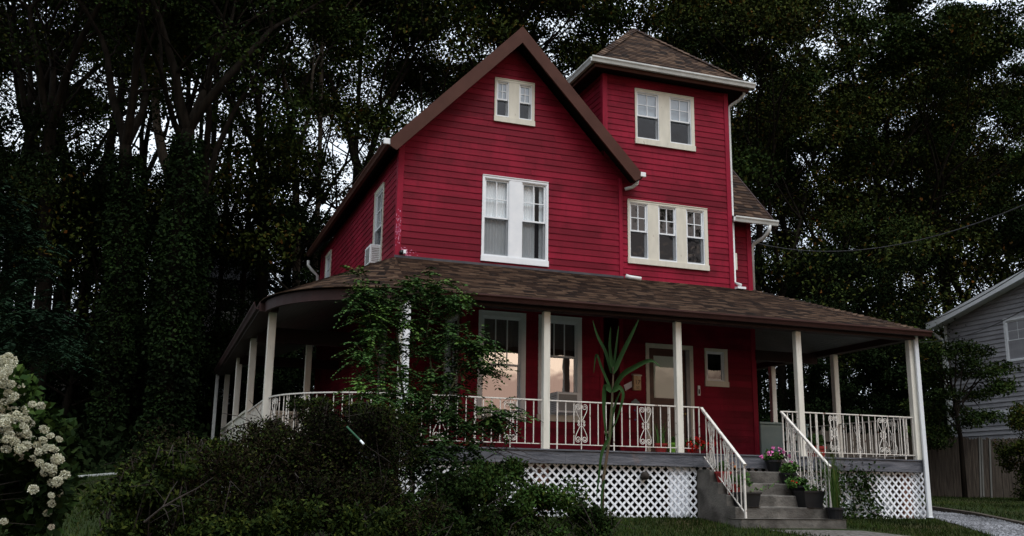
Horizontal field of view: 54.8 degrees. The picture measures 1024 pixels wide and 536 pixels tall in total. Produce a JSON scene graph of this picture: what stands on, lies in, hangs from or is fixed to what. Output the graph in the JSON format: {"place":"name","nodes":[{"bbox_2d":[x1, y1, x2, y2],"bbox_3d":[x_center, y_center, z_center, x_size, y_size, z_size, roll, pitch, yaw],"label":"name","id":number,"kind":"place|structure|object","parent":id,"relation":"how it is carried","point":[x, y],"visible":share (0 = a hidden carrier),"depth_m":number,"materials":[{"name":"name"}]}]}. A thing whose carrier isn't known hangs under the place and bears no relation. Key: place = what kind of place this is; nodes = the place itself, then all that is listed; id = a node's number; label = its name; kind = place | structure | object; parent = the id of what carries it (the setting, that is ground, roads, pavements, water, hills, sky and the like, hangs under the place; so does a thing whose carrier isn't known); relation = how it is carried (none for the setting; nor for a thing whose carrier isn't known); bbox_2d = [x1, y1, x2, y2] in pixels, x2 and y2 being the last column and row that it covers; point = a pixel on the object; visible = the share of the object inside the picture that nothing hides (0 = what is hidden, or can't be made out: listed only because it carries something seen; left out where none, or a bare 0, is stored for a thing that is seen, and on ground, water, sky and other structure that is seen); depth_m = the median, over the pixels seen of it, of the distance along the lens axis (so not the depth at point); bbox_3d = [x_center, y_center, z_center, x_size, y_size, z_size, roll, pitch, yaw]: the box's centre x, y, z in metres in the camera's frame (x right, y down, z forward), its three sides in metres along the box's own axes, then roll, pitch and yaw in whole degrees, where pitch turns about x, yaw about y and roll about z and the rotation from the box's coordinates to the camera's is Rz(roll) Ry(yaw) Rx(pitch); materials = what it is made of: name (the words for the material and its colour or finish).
{"place":"outdoors","nodes":[
{"label":"outdoors","id":0,"kind":"place"},
{"bbox_2d":[0,0,1023,414],"label":"sky","id":1,"kind":"structure","parent":0,"point":[343,146],"materials":[{"name":"white"}]},
{"bbox_2d":[0,402,1023,535],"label":"ground","id":2,"kind":"structure","parent":0,"point":[478,527],"depth_m":17.39,"materials":[{"name":"green plant"}]},
{"bbox_2d":[0,352,88,535],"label":"hydrangea bush","id":3,"kind":"object","parent":2,"relation":"on","point":[41,449],"visible":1,"depth_m":7.00,"materials":[{"name":"white plant"}]},
{"bbox_2d":[0,1,99,303],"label":"tree","id":4,"kind":"object","parent":2,"relation":"on","point":[11,92],"visible":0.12,"depth_m":49.37,"materials":[{"name":"green plant"}]},
{"bbox_2d":[0,178,104,381],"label":"feathery tree","id":5,"kind":"object","parent":2,"relation":"on","point":[34,345],"visible":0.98,"depth_m":19.61,"materials":[{"name":"green plant"}]},
{"bbox_2d":[0,169,106,391],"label":"tree","id":6,"kind":"object","parent":2,"relation":"on","point":[36,250],"visible":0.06,"depth_m":33.13,"materials":[{"name":"green plant"}]},
{"bbox_2d":[0,0,110,319],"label":"tree","id":7,"kind":"object","parent":2,"relation":"on","point":[15,82],"visible":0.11,"depth_m":47.61,"materials":[{"name":"green plant"}]},
{"bbox_2d":[0,166,131,390],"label":"tree","id":8,"kind":"object","parent":2,"relation":"on","point":[64,287],"visible":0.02,"depth_m":38.63,"materials":[{"name":"green plant"}]},
{"bbox_2d":[0,0,153,323],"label":"tree","id":9,"kind":"object","parent":2,"relation":"on","point":[29,101],"visible":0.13,"depth_m":40.81,"materials":[{"name":"green plant"}]},
{"bbox_2d":[0,0,174,398],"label":"tree","id":10,"kind":"object","parent":2,"relation":"on","point":[48,393],"visible":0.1,"depth_m":43.36,"materials":[{"name":"green plant"}]},
{"bbox_2d":[0,2,175,307],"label":"tree","id":11,"kind":"object","parent":2,"relation":"on","point":[46,67],"visible":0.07,"depth_m":49.90,"materials":[{"name":"green plant"}]},
{"bbox_2d":[0,0,207,400],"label":"tree","id":12,"kind":"object","parent":2,"relation":"on","point":[49,138],"visible":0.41,"depth_m":31.08,"materials":[{"name":"green plant"}]},
{"bbox_2d":[0,1,211,383],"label":"tree","id":13,"kind":"object","parent":2,"relation":"on","point":[99,89],"visible":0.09,"depth_m":50.21,"materials":[{"name":"green plant"}]},
{"bbox_2d":[0,1,215,307],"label":"tree","id":14,"kind":"object","parent":2,"relation":"on","point":[4,70],"visible":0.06,"depth_m":53.60,"materials":[{"name":"green plant"}]},
{"bbox_2d":[0,0,217,327],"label":"tree","id":15,"kind":"object","parent":2,"relation":"on","point":[65,175],"visible":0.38,"depth_m":30.69,"materials":[{"name":"green plant"}]},
{"bbox_2d":[0,95,219,415],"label":"tree","id":16,"kind":"object","parent":2,"relation":"on","point":[77,157],"visible":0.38,"depth_m":30.47,"materials":[{"name":"green plant"}]},
{"bbox_2d":[25,177,247,430],"bbox_3d":[-12.557,1.408,33.544,7.825,8.774,7.388,5,-13,-19],"label":"tree","id":17,"kind":"object","parent":2,"relation":"on","point":[207,367],"visible":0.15,"depth_m":32.92,"materials":[{"name":"green plant"}]},
{"bbox_2d":[26,13,265,393],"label":"tree","id":18,"kind":"object","parent":2,"relation":"on","point":[143,150],"visible":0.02,"depth_m":53.47,"materials":[{"name":"green plant"}]},
{"bbox_2d":[0,0,292,460],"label":"tree","id":19,"kind":"object","parent":2,"relation":"on","point":[120,287],"visible":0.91,"depth_m":28.13,"materials":[{"name":"green plant"}]},
{"bbox_2d":[77,437,230,535],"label":"yew bush","id":20,"kind":"object","parent":2,"relation":"on","point":[147,497],"visible":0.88,"depth_m":8.77,"materials":[{"name":"green plant"}]},
{"bbox_2d":[88,0,221,324],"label":"tree","id":21,"kind":"object","parent":2,"relation":"on","point":[162,153],"visible":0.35,"depth_m":35.19,"materials":[{"name":"green plant"}]},
{"bbox_2d":[0,0,318,413],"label":"tree","id":22,"kind":"object","parent":2,"relation":"on","point":[220,115],"visible":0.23,"depth_m":36.78,"materials":[{"name":"green plant"}]},
{"bbox_2d":[58,167,287,398],"bbox_3d":[-12.423,1.356,36.786,8.344,9.550,7.879,-10,-17,40],"label":"tree","id":23,"kind":"object","parent":2,"relation":"on","point":[213,341],"visible":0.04,"depth_m":36.39,"materials":[{"name":"green plant"}]},
{"bbox_2d":[44,377,313,473],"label":"undergrowth","id":24,"kind":"object","parent":2,"relation":"on","point":[97,460],"visible":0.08,"depth_m":26.64,"materials":[{"name":"green plant"}]},
{"bbox_2d":[3,0,354,415],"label":"tree","id":25,"kind":"object","parent":2,"relation":"on","point":[210,8],"visible":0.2,"depth_m":39.10,"materials":[{"name":"green plant"}]},
{"bbox_2d":[93,168,315,435],"bbox_3d":[-10.429,1.460,35.414,8.584,9.772,8.106,6,-14,-21],"label":"tree","id":26,"kind":"object","parent":2,"relation":"on","point":[244,372],"visible":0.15,"depth_m":34.76,"materials":[{"name":"green plant"}]},
{"bbox_2d":[73,0,362,457],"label":"tree","id":27,"kind":"object","parent":2,"relation":"on","point":[201,247],"visible":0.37,"depth_m":29.41,"materials":[{"name":"green plant"}]},
{"bbox_2d":[71,24,419,273],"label":"tree","id":28,"kind":"object","parent":2,"relation":"on","point":[342,83],"visible":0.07,"depth_m":54.78,"materials":[{"name":"green plant"}]},
{"bbox_2d":[126,0,374,455],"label":"tree","id":29,"kind":"object","parent":2,"relation":"on","point":[171,323],"visible":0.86,"depth_m":27.37,"materials":[{"name":"green plant"}]},
{"bbox_2d":[207,231,324,410],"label":"tree","id":30,"kind":"object","parent":2,"relation":"on","point":[280,289],"visible":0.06,"depth_m":42.70,"materials":[{"name":"green plant"}]},
{"bbox_2d":[204,191,334,412],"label":"tree","id":31,"kind":"object","parent":2,"relation":"on","point":[234,283],"visible":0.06,"depth_m":42.53,"materials":[{"name":"green plant"}]},
{"bbox_2d":[203,0,335,419],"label":"tree","id":32,"kind":"object","parent":2,"relation":"on","point":[243,286],"visible":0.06,"depth_m":40.83,"materials":[{"name":"green plant"}]},
{"bbox_2d":[196,163,354,401],"bbox_3d":[-7.140,1.563,35.596,8.644,10.124,9.154,-2,-13,13],"label":"tree","id":33,"kind":"object","parent":2,"relation":"on","point":[279,375],"visible":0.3,"depth_m":34.27,"materials":[{"name":"green plant"}]},
{"bbox_2d":[152,0,416,410],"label":"tree","id":34,"kind":"object","parent":2,"relation":"on","point":[290,112],"visible":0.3,"depth_m":36.11,"materials":[{"name":"green plant"}]},
{"bbox_2d":[110,391,460,535],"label":"overgrown hedge","id":35,"kind":"object","parent":2,"relation":"on","point":[329,437],"visible":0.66,"depth_m":10.18,"materials":[{"name":"green plant"}]},
{"bbox_2d":[169,491,405,535],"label":"leafy shrub","id":36,"kind":"object","parent":2,"relation":"on","point":[280,518],"visible":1,"depth_m":8.68,"materials":[{"name":"green plant"}]},
{"bbox_2d":[184,0,435,409],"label":"tree","id":37,"kind":"object","parent":2,"relation":"on","point":[260,286],"visible":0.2,"depth_m":38.12,"materials":[{"name":"green plant"}]},
{"bbox_2d":[145,7,482,290],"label":"tree","id":38,"kind":"object","parent":2,"relation":"on","point":[346,162],"visible":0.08,"depth_m":51.79,"materials":[{"name":"green plant"}]},
{"bbox_2d":[206,393,430,535],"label":"green shrub","id":39,"kind":"object","parent":2,"relation":"on","point":[413,435],"visible":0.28,"depth_m":13.03,"materials":[{"name":"green plant"}]},
{"bbox_2d":[206,0,496,176],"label":"tree","id":40,"kind":"object","parent":2,"relation":"on","point":[399,85],"visible":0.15,"depth_m":42.78,"materials":[{"name":"green plant"}]},
{"bbox_2d":[310,0,416,401],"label":"tree","id":41,"kind":"object","parent":2,"relation":"on","point":[320,129],"visible":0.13,"depth_m":42.65,"materials":[{"name":"green plant"}]},
{"bbox_2d":[253,46,478,166],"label":"tree","id":42,"kind":"object","parent":2,"relation":"on","point":[300,74],"visible":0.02,"depth_m":56.70,"materials":[{"name":"green plant"}]},
{"bbox_2d":[298,37,457,273],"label":"tree","id":43,"kind":"object","parent":2,"relation":"on","point":[376,113],"visible":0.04,"depth_m":61.41,"materials":[{"name":"green plant"}]},
{"bbox_2d":[152,0,654,276],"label":"tree","id":44,"kind":"object","parent":2,"relation":"on","point":[344,116],"visible":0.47,"depth_m":34.86,"materials":[{"name":"green plant"}]},
{"bbox_2d":[331,265,541,513],"bbox_3d":[-1.024,1.835,13.905,3.141,3.824,2.123,5,-13,-19],"label":"young locust tree","id":45,"kind":"object","parent":2,"relation":"on","point":[370,297],"visible":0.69,"depth_m":14.15,"materials":[{"name":"green plant"}]},
{"bbox_2d":[333,0,599,204],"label":"tree","id":46,"kind":"object","parent":2,"relation":"on","point":[406,9],"visible":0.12,"depth_m":41.47,"materials":[{"name":"green plant"}]},
{"bbox_2d":[362,0,615,110],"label":"tree","id":47,"kind":"object","parent":2,"relation":"on","point":[398,39],"visible":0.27,"depth_m":43.45,"materials":[{"name":"green plant"}]},
{"bbox_2d":[365,454,638,535],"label":"green bush","id":48,"kind":"object","parent":2,"relation":"on","point":[480,484],"visible":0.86,"depth_m":13.13,"materials":[{"name":"green plant"}]},
{"bbox_2d":[350,0,727,97],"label":"tree","id":49,"kind":"object","parent":2,"relation":"on","point":[468,65],"visible":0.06,"depth_m":46.04,"materials":[{"name":"green plant"}]},
{"bbox_2d":[210,27,932,518],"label":"house","id":50,"kind":"structure","parent":2,"relation":"on","point":[534,199],"depth_m":21.23,"materials":[{"name":"red paint"}]},
{"bbox_2d":[372,182,384,260],"bbox_3d":[-2.898,-0.882,21.689,0.146,1.815,0.970,5,-13,-19],"label":"window","id":51,"kind":"structure","parent":50,"relation":"in","point":[379,194],"depth_m":21.92,"materials":[{"name":"beige paint"}]},
{"bbox_2d":[476,310,525,419],"bbox_3d":[-0.222,1.981,20.169,1.070,2.195,0.152,5,-13,-19],"label":"window","id":52,"kind":"structure","parent":50,"relation":"in","point":[507,328],"depth_m":20.27,"materials":[{"name":"white paint"}]},
{"bbox_2d":[488,77,534,126],"bbox_3d":[-0.026,-3.555,21.679,0.940,1.005,0.546,5,-13,-19],"label":"window","id":53,"kind":"structure","parent":50,"relation":"in","point":[514,100],"depth_m":21.50,"materials":[{"name":"beige paint"}]},
{"bbox_2d":[480,174,548,266],"bbox_3d":[-0.011,-0.951,21.110,1.510,1.875,0.546,5,-13,-19],"label":"window","id":54,"kind":"structure","parent":50,"relation":"in","point":[514,228],"depth_m":20.95,"materials":[{"name":"white paint"}]},
{"bbox_2d":[537,314,582,421],"bbox_3d":[0.986,2.094,20.591,1.020,2.195,0.152,5,-13,-19],"label":"window","id":55,"kind":"structure","parent":50,"relation":"in","point":[565,332],"depth_m":20.70,"materials":[{"name":"white paint"}]},
{"bbox_2d":[550,391,580,413],"bbox_3d":[1.102,2.774,20.291,0.552,0.420,0.398,5,-13,-19],"label":"window air conditioner","id":56,"kind":"object","parent":50,"relation":"attached to","point":[570,396],"depth_m":20.13,"materials":[{"name":"plastic"}]},
{"bbox_2d":[634,88,695,151],"bbox_3d":[3.437,-3.354,22.960,1.550,1.335,0.546,5,-13,-19],"label":"window","id":57,"kind":"structure","parent":50,"relation":"in","point":[666,120],"depth_m":22.83,"materials":[{"name":"beige paint"}]},
{"bbox_2d":[649,348,686,452],"bbox_3d":[3.419,2.967,21.704,0.920,2.390,0.100,5,-13,-19],"label":"door","id":58,"kind":"structure","parent":50,"relation":"in","point":[662,377],"depth_m":21.76,"materials":[{"name":"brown wood"}]},
{"bbox_2d":[627,199,709,270],"bbox_3d":[3.422,-0.684,22.366,2.040,1.465,0.546,5,-13,-19],"label":"window","id":59,"kind":"structure","parent":50,"relation":"in","point":[659,234],"depth_m":22.32,"materials":[{"name":"beige paint"}]},
{"bbox_2d":[704,348,728,386],"bbox_3d":[4.522,2.296,22.486,0.610,0.855,0.546,5,-13,-19],"label":"window","id":60,"kind":"structure","parent":50,"relation":"in","point":[716,360],"depth_m":22.36,"materials":[{"name":"beige paint"}]},
{"bbox_2d":[759,422,808,455],"bbox_3d":[6.179,4.080,23.004,1.360,0.910,0.660,5,-13,-19],"label":"storage box","id":61,"kind":"object","parent":50,"relation":"on","point":[770,435],"visible":0.26,"depth_m":22.65,"materials":[{"name":"grey plastic"}]},
{"bbox_2d":[797,458,894,518],"bbox_3d":[6.349,4.302,19.139,2.557,1.234,0.246,5,-13,-19],"label":"climbing vine","id":62,"kind":"object","parent":50,"relation":"attached to","point":[865,485],"visible":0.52,"depth_m":19.28,"materials":[{"name":"green plant"}]},
{"bbox_2d":[593,319,659,510],"bbox_3d":[1.788,2.417,15.423,1.074,3.345,0.292,4,-13,-12],"label":"corn plant","id":63,"kind":"object","parent":2,"relation":"on","point":[613,366],"visible":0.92,"depth_m":15.56,"materials":[{"name":"green plant"}]},
{"bbox_2d":[459,0,816,168],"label":"tree","id":64,"kind":"object","parent":2,"relation":"on","point":[718,50],"visible":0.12,"depth_m":50.47,"materials":[{"name":"green plant"}]},
{"bbox_2d":[542,0,797,205],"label":"tree","id":65,"kind":"object","parent":2,"relation":"on","point":[743,168],"visible":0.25,"depth_m":39.17,"materials":[{"name":"green plant"}]},
{"bbox_2d":[660,0,793,173],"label":"tree","id":66,"kind":"object","parent":2,"relation":"on","point":[677,45],"visible":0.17,"depth_m":46.17,"materials":[{"name":"green plant"}]},
{"bbox_2d":[555,0,931,375],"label":"tree","id":67,"kind":"object","parent":2,"relation":"on","point":[651,5],"visible":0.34,"depth_m":40.19,"materials":[{"name":"green plant"}]},
{"bbox_2d":[563,0,959,417],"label":"tree","id":68,"kind":"object","parent":2,"relation":"on","point":[779,373],"visible":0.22,"depth_m":40.57,"materials":[{"name":"green plant"}]},
{"bbox_2d":[697,407,846,528],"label":"concrete steps","id":69,"kind":"structure","parent":2,"relation":"on","point":[778,507],"depth_m":17.61,"materials":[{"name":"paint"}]},
{"bbox_2d":[730,472,777,506],"bbox_3d":[4.269,3.893,17.366,0.793,0.597,0.372,5,-13,-19],"label":"potted plant","id":70,"kind":"object","parent":69,"relation":"on","point":[753,498],"visible":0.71,"depth_m":17.21,"materials":[{"name":"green plant"}]},
{"bbox_2d":[793,484,825,507],"bbox_3d":[5.340,4.082,17.738,0.464,0.422,0.340,5,-13,-19],"label":"potted plant","id":71,"kind":"object","parent":69,"relation":"on","point":[812,498],"visible":0.99,"depth_m":17.62,"materials":[{"name":"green plant"}]},
{"bbox_2d":[817,445,851,518],"bbox_3d":[5.712,3.792,17.637,0.691,1.334,0.853,5,-13,-19],"label":"potted plant","id":72,"kind":"object","parent":69,"relation":"on","point":[835,510],"visible":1,"depth_m":17.49,"materials":[{"name":"green plant"}]},
{"bbox_2d":[730,114,818,247],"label":"tree","id":73,"kind":"object","parent":2,"relation":"on","point":[792,173],"visible":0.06,"depth_m":66.47,"materials":[{"name":"green plant"}]},
{"bbox_2d":[656,0,934,383],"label":"tree","id":74,"kind":"object","parent":2,"relation":"on","point":[783,221],"visible":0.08,"depth_m":58.71,"materials":[{"name":"green plant"}]},
{"bbox_2d":[669,0,933,407],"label":"tree","id":75,"kind":"object","parent":2,"relation":"on","point":[855,19],"visible":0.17,"depth_m":47.85,"materials":[{"name":"green plant"}]},
{"bbox_2d":[754,237,861,429],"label":"tree","id":76,"kind":"object","parent":2,"relation":"on","point":[774,285],"visible":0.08,"depth_m":40.78,"materials":[{"name":"green plant"}]},
{"bbox_2d":[625,0,1023,411],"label":"tree","id":77,"kind":"object","parent":2,"relation":"on","point":[911,3],"visible":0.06,"depth_m":62.94,"materials":[{"name":"green plant"}]},
{"bbox_2d":[757,294,900,433],"bbox_3d":[10.816,4.679,37.182,6.365,7.233,6.740,8,-15,-30],"label":"tree","id":78,"kind":"object","parent":2,"relation":"on","point":[761,416],"visible":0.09,"depth_m":36.27,"materials":[{"name":"green plant"}]},
{"bbox_2d":[762,128,903,276],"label":"tree","id":79,"kind":"object","parent":2,"relation":"on","point":[771,241],"visible":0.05,"depth_m":68.57,"materials":[{"name":"green plant"}]},
{"bbox_2d":[751,175,920,392],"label":"tree","id":80,"kind":"object","parent":2,"relation":"on","point":[814,203],"visible":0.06,"depth_m":64.95,"materials":[{"name":"green plant"}]},
{"bbox_2d":[754,238,954,434],"bbox_3d":[13.424,3.991,40.462,9.150,10.252,8.640,-4,-14,19],"label":"tree","id":81,"kind":"object","parent":2,"relation":"on","point":[887,297],"visible":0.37,"depth_m":39.03,"materials":[{"name":"green plant"}]},
{"bbox_2d":[712,0,1006,407],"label":"tree","id":82,"kind":"object","parent":2,"relation":"on","point":[879,30],"visible":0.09,"depth_m":64.06,"materials":[{"name":"green plant"}]},
{"bbox_2d":[699,26,1023,382],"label":"tree","id":83,"kind":"object","parent":2,"relation":"on","point":[958,235],"visible":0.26,"depth_m":53.33,"materials":[{"name":"green plant"}]},
{"bbox_2d":[789,348,943,435],"bbox_3d":[11.930,4.597,34.848,6.540,4.204,2.843,5,-13,-19],"label":"tree","id":84,"kind":"object","parent":2,"relation":"on","point":[871,363],"visible":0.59,"depth_m":35.07,"materials":[{"name":"green plant"}]},
{"bbox_2d":[786,151,949,313],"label":"tree","id":85,"kind":"object","parent":2,"relation":"on","point":[917,165],"visible":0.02,"depth_m":64.58,"materials":[{"name":"green plant"}]},
{"bbox_2d":[730,5,1023,407],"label":"tree","id":86,"kind":"object","parent":2,"relation":"on","point":[965,31],"visible":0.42,"depth_m":50.76,"materials":[{"name":"green plant"}]},
{"bbox_2d":[751,47,1023,408],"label":"tree","id":87,"kind":"object","parent":2,"relation":"on","point":[983,100],"visible":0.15,"depth_m":59.95,"materials":[{"name":"green plant"}]},
{"bbox_2d":[840,320,946,432],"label":"tree","id":88,"kind":"object","parent":2,"relation":"on","point":[887,385],"visible":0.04,"depth_m":49.12,"materials":[{"name":"green plant"}]},
{"bbox_2d":[838,310,952,435],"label":"tree","id":89,"kind":"object","parent":2,"relation":"on","point":[901,354],"visible":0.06,"depth_m":47.13,"materials":[{"name":"green plant"}]},
{"bbox_2d":[776,0,1023,343],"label":"tree","id":90,"kind":"object","parent":2,"relation":"on","point":[908,33],"visible":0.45,"depth_m":50.77,"materials":[{"name":"green plant"}]},
{"bbox_2d":[782,164,1023,421],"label":"tree","id":91,"kind":"object","parent":2,"relation":"on","point":[1019,235],"visible":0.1,"depth_m":56.08,"materials":[{"name":"green plant"}]},
{"bbox_2d":[800,61,1023,334],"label":"tree","id":92,"kind":"object","parent":2,"relation":"on","point":[989,84],"visible":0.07,"depth_m":66.06,"materials":[{"name":"green plant"}]},
{"bbox_2d":[804,8,1023,315],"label":"tree","id":93,"kind":"object","parent":2,"relation":"on","point":[963,136],"visible":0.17,"depth_m":60.10,"materials":[{"name":"green plant"}]},
{"bbox_2d":[806,430,1023,497],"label":"wooden fence","id":94,"kind":"object","parent":2,"relation":"on","point":[986,476],"visible":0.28,"depth_m":32.96,"materials":[{"name":"brown wood"}]},
{"bbox_2d":[836,84,1023,285],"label":"tree","id":95,"kind":"object","parent":2,"relation":"on","point":[980,178],"visible":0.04,"depth_m":69.14,"materials":[{"name":"green plant"}]},
{"bbox_2d":[889,77,1023,279],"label":"tree","id":96,"kind":"object","parent":2,"relation":"on","point":[1009,128],"visible":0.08,"depth_m":69.72,"materials":[{"name":"green plant"}]},
{"bbox_2d":[895,209,1023,408],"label":"tree","id":97,"kind":"object","parent":2,"relation":"on","point":[1005,225],"visible":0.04,"depth_m":64.69,"materials":[{"name":"green plant"}]},
{"bbox_2d":[896,337,1022,498],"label":"tree","id":98,"kind":"object","parent":2,"relation":"on","point":[969,365],"visible":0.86,"depth_m":31.92,"materials":[{"name":"green plant"}]},
{"bbox_2d":[926,268,1023,440],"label":"grey house","id":99,"kind":"structure","parent":2,"relation":"on","point":[1004,338],"depth_m":37.42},
{"bbox_2d":[992,401,1023,500],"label":"yellow green bush","id":100,"kind":"object","parent":2,"relation":"on","point":[1006,451],"visible":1,"depth_m":30.49,"materials":[{"name":"green plant"}]},
{"bbox_2d":[773,530,904,535],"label":"path","id":101,"kind":"structure","parent":0,"point":[840,533],"depth_m":16.60,"materials":[{"name":"grey concrete"}]},
{"bbox_2d":[843,502,1023,535],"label":"driveway","id":102,"kind":"structure","parent":0,"point":[989,530],"depth_m":19.03,"materials":[{"name":"grey gravel"}]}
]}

